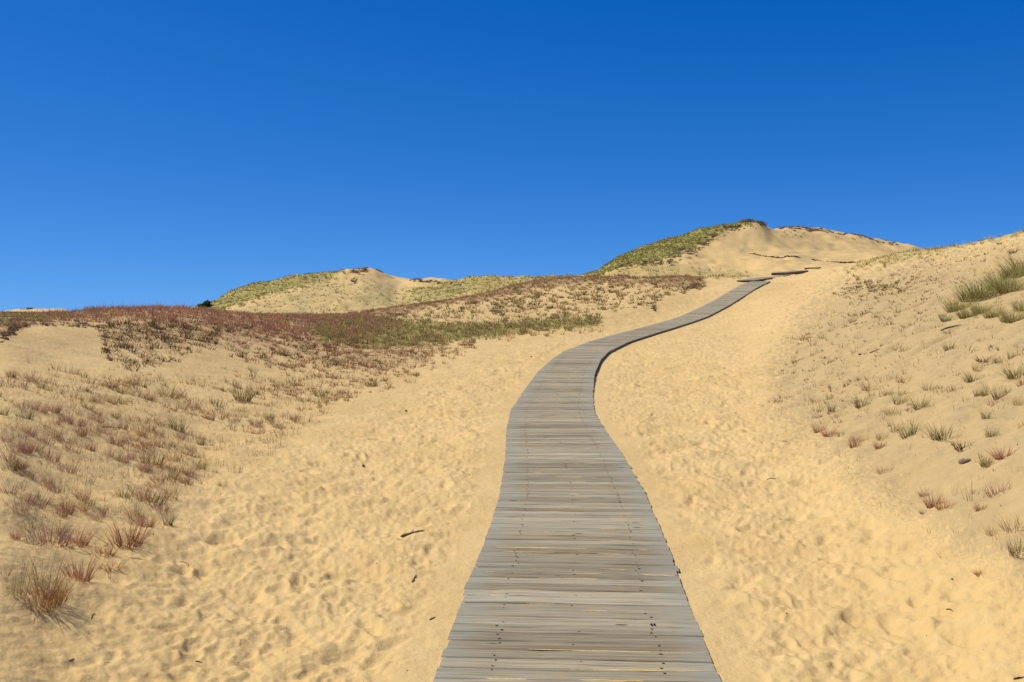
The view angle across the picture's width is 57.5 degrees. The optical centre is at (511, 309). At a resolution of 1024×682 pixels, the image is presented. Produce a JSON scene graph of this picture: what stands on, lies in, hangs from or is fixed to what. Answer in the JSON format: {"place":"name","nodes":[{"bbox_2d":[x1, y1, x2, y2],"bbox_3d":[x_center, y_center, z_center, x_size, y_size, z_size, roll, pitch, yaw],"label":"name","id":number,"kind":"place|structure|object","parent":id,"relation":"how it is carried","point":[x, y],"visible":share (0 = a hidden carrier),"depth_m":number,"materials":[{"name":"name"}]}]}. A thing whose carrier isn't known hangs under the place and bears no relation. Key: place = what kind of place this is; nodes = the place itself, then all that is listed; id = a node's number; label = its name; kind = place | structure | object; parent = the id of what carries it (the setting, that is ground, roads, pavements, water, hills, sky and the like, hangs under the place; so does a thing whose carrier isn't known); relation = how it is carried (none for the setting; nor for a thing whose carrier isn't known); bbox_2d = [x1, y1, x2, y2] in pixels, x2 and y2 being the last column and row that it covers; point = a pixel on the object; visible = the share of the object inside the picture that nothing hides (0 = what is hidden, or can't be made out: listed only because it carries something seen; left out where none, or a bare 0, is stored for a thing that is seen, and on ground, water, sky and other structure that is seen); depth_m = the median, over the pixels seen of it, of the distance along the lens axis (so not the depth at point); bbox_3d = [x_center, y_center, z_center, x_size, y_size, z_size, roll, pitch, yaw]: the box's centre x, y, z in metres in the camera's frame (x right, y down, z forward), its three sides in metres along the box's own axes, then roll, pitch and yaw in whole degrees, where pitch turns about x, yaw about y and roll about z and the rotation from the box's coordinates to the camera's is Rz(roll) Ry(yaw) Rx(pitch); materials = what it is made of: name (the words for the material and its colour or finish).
{"place":"outdoors","nodes":[
{"label":"outdoors","id":0,"kind":"place"},
{"bbox_2d":[6,268,580,314],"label":"distant dune","id":1,"kind":"structure","parent":0,"point":[387,282],"depth_m":90.56,"materials":[{"name":"sand"}]},
{"bbox_2d":[197,299,212,307],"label":"bush","id":2,"kind":"object","parent":1,"relation":"on","point":[207,303],"visible":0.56,"depth_m":87.79,"materials":[{"name":"green plant"}]},
{"bbox_2d":[349,267,371,274],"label":"turf edge","id":3,"kind":"object","parent":1,"relation":"on","point":[359,271],"visible":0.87,"depth_m":104.33,"materials":[{"name":"soil"}]},
{"bbox_2d":[410,277,453,283],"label":"turf edge","id":4,"kind":"object","parent":1,"relation":"on","point":[430,281],"visible":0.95,"depth_m":102.36,"materials":[{"name":"sand"}]},
{"bbox_2d":[196,219,765,313],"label":"dune slope grass","id":5,"kind":"structure","parent":1,"relation":"on","point":[623,256],"depth_m":88.70,"materials":[{"name":"plant"}]},
{"bbox_2d":[0,274,704,372],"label":"red meadow grass","id":6,"kind":"structure","parent":0,"point":[277,316],"depth_m":26.55,"materials":[{"name":"plant"}]},
{"bbox_2d":[0,231,1023,681],"bbox_3d":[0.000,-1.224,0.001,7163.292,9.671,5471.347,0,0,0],"label":"sand ground","id":7,"kind":"structure","parent":0,"point":[278,575],"depth_m":7.38,"materials":[{"name":"sand"}]},
{"bbox_2d":[0,431,15,442],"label":"grass tuft","id":8,"kind":"object","parent":7,"relation":"on","point":[6,437],"visible":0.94,"depth_m":6.99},
{"bbox_2d":[2,457,21,470],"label":"grass tuft","id":9,"kind":"object","parent":7,"relation":"on","point":[15,468],"visible":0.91,"depth_m":6.33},
{"bbox_2d":[3,368,21,377],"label":"grass tuft","id":10,"kind":"object","parent":7,"relation":"on","point":[13,375],"visible":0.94,"depth_m":10.30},
{"bbox_2d":[0,480,26,494],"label":"grass tuft","id":11,"kind":"object","parent":7,"relation":"on","point":[12,488],"visible":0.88,"depth_m":5.66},
{"bbox_2d":[0,443,28,459],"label":"grass tuft","id":12,"kind":"object","parent":7,"relation":"on","point":[9,453],"visible":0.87,"depth_m":6.48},
{"bbox_2d":[1,436,29,453],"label":"grass tuft","id":13,"kind":"object","parent":7,"relation":"on","point":[22,448],"visible":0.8,"depth_m":6.80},
{"bbox_2d":[7,529,26,539],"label":"grass tuft","id":14,"kind":"object","parent":7,"relation":"on","point":[11,535],"visible":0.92,"depth_m":4.95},
{"bbox_2d":[0,322,33,342],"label":"turf edge","id":15,"kind":"object","parent":7,"relation":"on","point":[12,329],"visible":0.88,"depth_m":14.38,"materials":[{"name":"plant"}]},
{"bbox_2d":[4,492,35,513],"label":"grass tuft","id":16,"kind":"object","parent":7,"relation":"on","point":[22,507],"visible":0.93,"depth_m":5.40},
{"bbox_2d":[11,398,31,408],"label":"grass tuft","id":17,"kind":"object","parent":7,"relation":"on","point":[19,405],"visible":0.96,"depth_m":8.33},
{"bbox_2d":[1,555,42,597],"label":"grass tuft","id":18,"kind":"object","parent":7,"relation":"on","point":[16,584],"visible":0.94,"depth_m":4.15,"materials":[{"name":"plant"}]},
{"bbox_2d":[14,463,37,478],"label":"grass tuft","id":19,"kind":"object","parent":7,"relation":"on","point":[26,472],"visible":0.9,"depth_m":6.35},
{"bbox_2d":[17,407,35,418],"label":"grass tuft","id":20,"kind":"object","parent":7,"relation":"on","point":[29,416],"visible":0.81,"depth_m":8.09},
{"bbox_2d":[19,441,37,453],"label":"grass tuft","id":21,"kind":"object","parent":7,"relation":"on","point":[27,450],"visible":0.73,"depth_m":6.96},
{"bbox_2d":[17,528,51,545],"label":"grass tuft","id":22,"kind":"object","parent":7,"relation":"on","point":[38,543],"visible":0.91,"depth_m":4.99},
{"bbox_2d":[19,547,64,586],"bbox_3d":[-2.228,1.207,4.439,0.212,0.207,0.284,0,0,5],"label":"grass tuft","id":23,"kind":"object","parent":7,"relation":"on","point":[36,575],"visible":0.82,"depth_m":4.43,"materials":[{"name":"plant"}]},
{"bbox_2d":[24,487,59,508],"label":"grass tuft","id":24,"kind":"object","parent":7,"relation":"on","point":[37,504],"visible":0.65,"depth_m":5.72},
{"bbox_2d":[14,513,84,546],"bbox_3d":[-2.564,1.219,5.168,0.431,0.186,0.317,0,0,-19],"label":"grass tuft","id":25,"kind":"object","parent":7,"relation":"on","point":[62,539],"visible":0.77,"depth_m":5.18,"materials":[{"name":"plant"}]},
{"bbox_2d":[5,559,93,617],"bbox_3d":[-2.132,1.257,4.214,0.510,0.211,0.503,-1,4,-17],"label":"grass tuft","id":26,"kind":"object","parent":7,"relation":"on","point":[50,596],"visible":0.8,"depth_m":4.24,"materials":[{"name":"plant"}]},
{"bbox_2d":[37,449,62,461],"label":"grass tuft","id":27,"kind":"object","parent":7,"relation":"on","point":[58,456],"visible":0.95,"depth_m":7.02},
{"bbox_2d":[40,422,64,437],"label":"grass tuft","id":28,"kind":"object","parent":7,"relation":"on","point":[57,434],"visible":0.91,"depth_m":7.83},
{"bbox_2d":[40,479,65,493],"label":"grass tuft","id":29,"kind":"object","parent":7,"relation":"on","point":[54,489],"visible":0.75,"depth_m":6.20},
{"bbox_2d":[48,399,68,412],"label":"grass tuft","id":30,"kind":"object","parent":7,"relation":"on","point":[57,410],"visible":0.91,"depth_m":8.81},
{"bbox_2d":[45,501,74,516],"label":"grass tuft","id":31,"kind":"object","parent":7,"relation":"on","point":[60,510],"visible":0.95,"depth_m":5.70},
{"bbox_2d":[53,520,70,534],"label":"grass tuft","id":32,"kind":"object","parent":7,"relation":"on","point":[58,531],"visible":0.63,"depth_m":5.40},
{"bbox_2d":[46,499,80,514],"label":"grass tuft","id":33,"kind":"object","parent":7,"relation":"on","point":[71,510],"visible":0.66,"depth_m":5.85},
{"bbox_2d":[53,459,80,473],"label":"grass tuft","id":34,"kind":"object","parent":7,"relation":"on","point":[62,470],"visible":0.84,"depth_m":6.87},
{"bbox_2d":[31,318,115,360],"bbox_3d":[-7.842,0.480,16.571,1.309,0.670,5.419,0,0,-27],"label":"turf edge","id":35,"kind":"object","parent":7,"relation":"on","point":[90,325],"visible":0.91,"depth_m":16.82,"materials":[{"name":"plant"}]},
{"bbox_2d":[56,520,95,547],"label":"grass tuft","id":36,"kind":"object","parent":7,"relation":"on","point":[83,542],"visible":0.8,"depth_m":5.37,"materials":[{"name":"plant"}]},
{"bbox_2d":[58,492,97,512],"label":"grass tuft","id":37,"kind":"object","parent":7,"relation":"on","point":[82,506],"visible":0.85,"depth_m":5.98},
{"bbox_2d":[65,416,90,426],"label":"grass tuft","id":38,"kind":"object","parent":7,"relation":"on","point":[80,423],"visible":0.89,"depth_m":8.50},
{"bbox_2d":[54,551,105,581],"bbox_3d":[-2.198,1.301,4.725,0.291,0.170,0.285,0,0,12],"label":"grass tuft","id":39,"kind":"object","parent":7,"relation":"on","point":[90,572],"visible":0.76,"depth_m":4.74,"materials":[{"name":"plant"}]},
{"bbox_2d":[86,391,108,403],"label":"grass tuft","id":40,"kind":"object","parent":7,"relation":"on","point":[96,398],"visible":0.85,"depth_m":10.22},
{"bbox_2d":[82,542,124,556],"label":"grass tuft","id":41,"kind":"object","parent":7,"relation":"on","point":[111,551],"visible":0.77,"depth_m":5.25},
{"bbox_2d":[97,377,125,387],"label":"grass tuft","id":42,"kind":"object","parent":7,"relation":"on","point":[115,385],"visible":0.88,"depth_m":11.69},
{"bbox_2d":[97,559,128,570],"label":"grass tuft","id":43,"kind":"object","parent":7,"relation":"on","point":[113,565],"visible":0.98,"depth_m":5.05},
{"bbox_2d":[104,430,134,446],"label":"grass tuft","id":44,"kind":"object","parent":7,"relation":"on","point":[114,441],"visible":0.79,"depth_m":8.41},
{"bbox_2d":[109,480,135,498],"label":"grass tuft","id":45,"kind":"object","parent":7,"relation":"on","point":[122,494],"visible":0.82,"depth_m":6.57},
{"bbox_2d":[89,518,161,548],"bbox_3d":[-2.279,1.323,5.581,0.440,0.214,0.397,0,0,2],"label":"grass tuft","id":46,"kind":"object","parent":7,"relation":"on","point":[132,541],"visible":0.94,"depth_m":5.57,"materials":[{"name":"plant"}]},
{"bbox_2d":[122,501,149,518],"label":"grass tuft","id":47,"kind":"object","parent":7,"relation":"on","point":[139,515],"visible":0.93,"depth_m":6.23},
{"bbox_2d":[127,480,153,495],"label":"grass tuft","id":48,"kind":"object","parent":7,"relation":"on","point":[141,491],"visible":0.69,"depth_m":6.83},
{"bbox_2d":[75,297,217,316],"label":"ridge stalks","id":49,"kind":"object","parent":7,"relation":"on","point":[144,304],"visible":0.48,"depth_m":24.85,"materials":[{"name":"brown plant"}]},
{"bbox_2d":[133,512,160,527],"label":"grass tuft","id":50,"kind":"object","parent":7,"relation":"on","point":[151,525],"visible":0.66,"depth_m":6.09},
{"bbox_2d":[140,420,157,431],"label":"grass tuft","id":51,"kind":"object","parent":7,"relation":"on","point":[152,429],"visible":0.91,"depth_m":9.70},
{"bbox_2d":[132,487,171,505],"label":"grass tuft","id":52,"kind":"object","parent":7,"relation":"on","point":[155,500],"visible":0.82,"depth_m":6.70,"materials":[{"name":"plant"}]},
{"bbox_2d":[135,448,169,465],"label":"grass tuft","id":53,"kind":"object","parent":7,"relation":"on","point":[154,461],"visible":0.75,"depth_m":8.10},
{"bbox_2d":[149,468,170,482],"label":"grass tuft","id":54,"kind":"object","parent":7,"relation":"on","point":[161,479],"visible":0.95,"depth_m":7.49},
{"bbox_2d":[149,494,176,514],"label":"grass tuft","id":55,"kind":"object","parent":7,"relation":"on","point":[166,510],"visible":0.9,"depth_m":6.53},
{"bbox_2d":[160,511,174,525],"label":"grass tuft","id":56,"kind":"object","parent":7,"relation":"on","point":[166,522],"visible":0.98,"depth_m":6.27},
{"bbox_2d":[154,382,184,398],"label":"grass tuft","id":57,"kind":"object","parent":7,"relation":"on","point":[172,394],"visible":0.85,"depth_m":12.47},
{"bbox_2d":[163,415,188,432],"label":"grass tuft","id":58,"kind":"object","parent":7,"relation":"on","point":[182,429],"visible":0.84,"depth_m":10.18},
{"bbox_2d":[168,464,183,476],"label":"grass tuft","id":59,"kind":"object","parent":7,"relation":"on","point":[178,472],"visible":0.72,"depth_m":7.97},
{"bbox_2d":[224,380,261,402],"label":"grass tuft","id":60,"kind":"object","parent":7,"relation":"on","point":[250,397],"visible":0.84,"depth_m":13.58,"materials":[{"name":"plant"}]},
{"bbox_2d":[313,385,328,396],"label":"grass tuft","id":61,"kind":"object","parent":7,"relation":"on","point":[316,393],"visible":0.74,"depth_m":15.20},
{"bbox_2d":[400,530,423,536],"bbox_3d":[-0.690,1.530,6.397,0.188,0.028,0.040,0,0,-37],"label":"driftwood stick","id":62,"kind":"object","parent":7,"relation":"on","point":[406,534],"visible":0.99,"depth_m":6.38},
{"bbox_2d":[0,227,1023,424],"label":"olive meadow grass","id":63,"kind":"structure","parent":7,"relation":"on","point":[406,325],"depth_m":32.54,"materials":[{"name":"plant"}]},
{"bbox_2d":[433,281,770,681],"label":"boardwalk","id":64,"kind":"structure","parent":7,"relation":"on","point":[489,636],"depth_m":5.63,"materials":[{"name":"grey wood"}]},
{"bbox_2d":[487,370,693,680],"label":"drifted sand","id":65,"kind":"structure","parent":64,"relation":"on","point":[590,573],"depth_m":5.36,"materials":[{"name":"sand"}]},
{"bbox_2d":[816,426,837,436],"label":"grass tuft","id":66,"kind":"object","parent":7,"relation":"on","point":[826,433],"visible":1,"depth_m":9.86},
{"bbox_2d":[846,436,862,447],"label":"grass tuft","id":67,"kind":"object","parent":7,"relation":"on","point":[854,445],"visible":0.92,"depth_m":8.91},
{"bbox_2d":[851,394,872,408],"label":"grass tuft","id":68,"kind":"object","parent":7,"relation":"on","point":[857,403],"visible":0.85,"depth_m":11.04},
{"bbox_2d":[889,390,909,404],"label":"grass tuft","id":69,"kind":"object","parent":7,"relation":"on","point":[899,402],"visible":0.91,"depth_m":10.34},
{"bbox_2d":[894,418,923,438],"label":"grass tuft","id":70,"kind":"object","parent":7,"relation":"on","point":[910,432],"visible":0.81,"depth_m":8.49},
{"bbox_2d":[906,394,933,409],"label":"grass tuft","id":71,"kind":"object","parent":7,"relation":"on","point":[922,404],"visible":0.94,"depth_m":9.35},
{"bbox_2d":[921,488,946,508],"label":"grass tuft","id":72,"kind":"object","parent":7,"relation":"on","point":[930,506],"visible":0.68,"depth_m":6.09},
{"bbox_2d":[916,421,966,440],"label":"grass tuft","id":73,"kind":"object","parent":7,"relation":"on","point":[937,438],"visible":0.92,"depth_m":7.83,"materials":[{"name":"plant"}]},
{"bbox_2d":[928,500,957,511],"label":"grass tuft","id":74,"kind":"object","parent":7,"relation":"on","point":[940,505],"visible":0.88,"depth_m":5.85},
{"bbox_2d":[935,314,953,321],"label":"marram clump","id":75,"kind":"object","parent":7,"relation":"on","point":[949,318],"visible":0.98,"depth_m":16.90,"materials":[{"name":"green plant"}]},
{"bbox_2d":[934,292,977,312],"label":"marram clump","id":76,"kind":"object","parent":7,"relation":"on","point":[952,305],"visible":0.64,"depth_m":18.36,"materials":[{"name":"green plant"}]},
{"bbox_2d":[949,440,978,451],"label":"grass tuft","id":77,"kind":"object","parent":7,"relation":"on","point":[959,447],"visible":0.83,"depth_m":7.20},
{"bbox_2d":[958,458,970,463],"bbox_3d":[3.314,1.111,6.835,0.085,0.049,0.040,0,0,34],"label":"stone","id":78,"kind":"object","parent":7,"relation":"on","point":[963,460],"visible":1,"depth_m":6.83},
{"bbox_2d":[951,302,985,318],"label":"marram clump","id":79,"kind":"object","parent":7,"relation":"on","point":[963,314],"visible":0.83,"depth_m":16.13,"materials":[{"name":"green plant"}]},
{"bbox_2d":[959,370,983,382],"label":"grass tuft","id":80,"kind":"object","parent":7,"relation":"on","point":[968,379],"visible":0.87,"depth_m":9.79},
{"bbox_2d":[947,279,998,301],"bbox_3d":[9.254,-0.420,18.827,1.466,0.546,1.305,0,0,40],"label":"marram clump","id":81,"kind":"object","parent":7,"relation":"on","point":[964,294],"visible":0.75,"depth_m":18.75,"materials":[{"name":"green plant"}]},
{"bbox_2d":[964,298,994,313],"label":"marram clump","id":82,"kind":"object","parent":7,"relation":"on","point":[974,308],"visible":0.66,"depth_m":16.16,"materials":[{"name":"green plant"}]},
{"bbox_2d":[971,502,989,511],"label":"grass tuft","id":83,"kind":"object","parent":7,"relation":"on","point":[978,509],"visible":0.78,"depth_m":5.60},
{"bbox_2d":[947,275,1015,298],"bbox_3d":[9.643,-0.494,18.901,1.441,0.616,1.516,0,0,-33],"label":"marram clump","id":84,"kind":"object","parent":7,"relation":"on","point":[989,293],"visible":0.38,"depth_m":18.86,"materials":[{"name":"green plant"}]},
{"bbox_2d":[977,454,993,467],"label":"grass tuft","id":85,"kind":"object","parent":7,"relation":"on","point":[986,457],"visible":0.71,"depth_m":6.55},
{"bbox_2d":[983,522,1000,535],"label":"grass tuft","id":86,"kind":"object","parent":7,"relation":"on","point":[989,530],"visible":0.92,"depth_m":5.21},
{"bbox_2d":[976,303,1011,318],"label":"marram clump","id":87,"kind":"object","parent":7,"relation":"on","point":[988,315],"visible":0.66,"depth_m":14.79,"materials":[{"name":"green plant"}]},
{"bbox_2d":[977,478,1011,497],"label":"grass tuft","id":88,"kind":"object","parent":7,"relation":"on","point":[992,491],"visible":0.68,"depth_m":5.86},
{"bbox_2d":[974,266,1020,289],"bbox_3d":[10.261,-0.683,19.603,1.363,0.579,1.450,0,0,35],"label":"marram clump","id":89,"kind":"object","parent":7,"relation":"on","point":[988,281],"visible":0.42,"depth_m":19.53,"materials":[{"name":"green plant"}]},
{"bbox_2d":[973,269,1023,293],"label":"marram clump","id":90,"kind":"object","parent":7,"relation":"on","point":[1015,287],"visible":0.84,"depth_m":18.27,"materials":[{"name":"green plant"}]},
{"bbox_2d":[988,387,1008,399],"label":"grass tuft","id":91,"kind":"object","parent":7,"relation":"on","point":[995,396],"visible":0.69,"depth_m":8.59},
{"bbox_2d":[982,444,1020,459],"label":"grass tuft","id":92,"kind":"object","parent":7,"relation":"on","point":[999,456],"visible":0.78,"depth_m":6.42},
{"bbox_2d":[984,512,1023,531],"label":"grass tuft","id":93,"kind":"object","parent":7,"relation":"on","point":[1008,528],"visible":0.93,"depth_m":4.99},
{"bbox_2d":[986,258,1023,277],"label":"marram clump","id":94,"kind":"object","parent":7,"relation":"on","point":[1021,274],"visible":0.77,"depth_m":21.30,"materials":[{"name":"green plant"}]},
{"bbox_2d":[987,252,1023,271],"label":"marram clump","id":95,"kind":"object","parent":7,"relation":"on","point":[1011,260],"visible":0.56,"depth_m":22.07,"materials":[{"name":"green plant"}]},
{"bbox_2d":[987,364,1023,379],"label":"grass tuft","id":96,"kind":"object","parent":7,"relation":"on","point":[1012,376],"visible":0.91,"depth_m":9.03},
{"bbox_2d":[989,304,1023,322],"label":"marram clump","id":97,"kind":"object","parent":7,"relation":"on","point":[1006,318],"visible":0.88,"depth_m":13.44,"materials":[{"name":"green plant"}]},
{"bbox_2d":[1003,535,1023,557],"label":"grass tuft","id":98,"kind":"object","parent":7,"relation":"on","point":[1011,551],"visible":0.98,"depth_m":4.61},
{"bbox_2d":[1008,295,1023,311],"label":"marram clump","id":99,"kind":"object","parent":7,"relation":"on","point":[1019,307],"visible":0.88,"depth_m":14.17,"materials":[{"name":"green plant"}]},
{"bbox_2d":[0,272,1023,579],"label":"scattered grass","id":100,"kind":"structure","parent":0,"point":[340,342],"depth_m":17.89,"materials":[{"name":"plant"}]},
{"bbox_2d":[0,0,1023,310],"label":"sky","id":101,"kind":"structure","parent":0,"point":[171,152],"materials":[{"name":"blue"}]},
{"bbox_2d":[583,222,923,278],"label":"dune","id":102,"kind":"structure","parent":0,"point":[726,252],"depth_m":88.09,"materials":[{"name":"sand"}]},
{"bbox_2d":[618,257,663,268],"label":"turf edge","id":103,"kind":"object","parent":102,"relation":"on","point":[643,263],"visible":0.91,"depth_m":80.56,"materials":[{"name":"plant"}]},
{"bbox_2d":[666,226,718,265],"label":"turf edge","id":104,"kind":"object","parent":102,"relation":"on","point":[704,243],"visible":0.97,"depth_m":86.76,"materials":[{"name":"soil"}]},
{"bbox_2d":[740,218,766,225],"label":"turf edge","id":105,"kind":"object","parent":102,"relation":"on","point":[759,222],"visible":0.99,"depth_m":96.94,"materials":[{"name":"plant"}]},
{"bbox_2d":[737,275,789,281],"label":"boardwalk section","id":106,"kind":"object","parent":102,"relation":"on","point":[756,279],"visible":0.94,"depth_m":59.54,"materials":[{"name":"wood"}]},
{"bbox_2d":[771,270,808,274],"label":"boardwalk section","id":107,"kind":"object","parent":102,"relation":"on","point":[796,272],"visible":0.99,"depth_m":67.56,"materials":[{"name":"grey wood"}]},
{"bbox_2d":[748,253,854,262],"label":"brushwood line","id":108,"kind":"object","parent":102,"relation":"on","point":[800,257],"visible":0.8,"depth_m":84.25,"materials":[{"name":"brown plant"}]},
{"bbox_2d":[777,225,827,232],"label":"turf edge","id":109,"kind":"object","parent":102,"relation":"on","point":[809,228],"visible":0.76,"depth_m":106.66,"materials":[{"name":"soil"}]},
{"bbox_2d":[825,229,897,244],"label":"turf edge","id":110,"kind":"object","parent":102,"relation":"on","point":[860,235],"visible":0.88,"depth_m":107.52,"materials":[{"name":"plant"}]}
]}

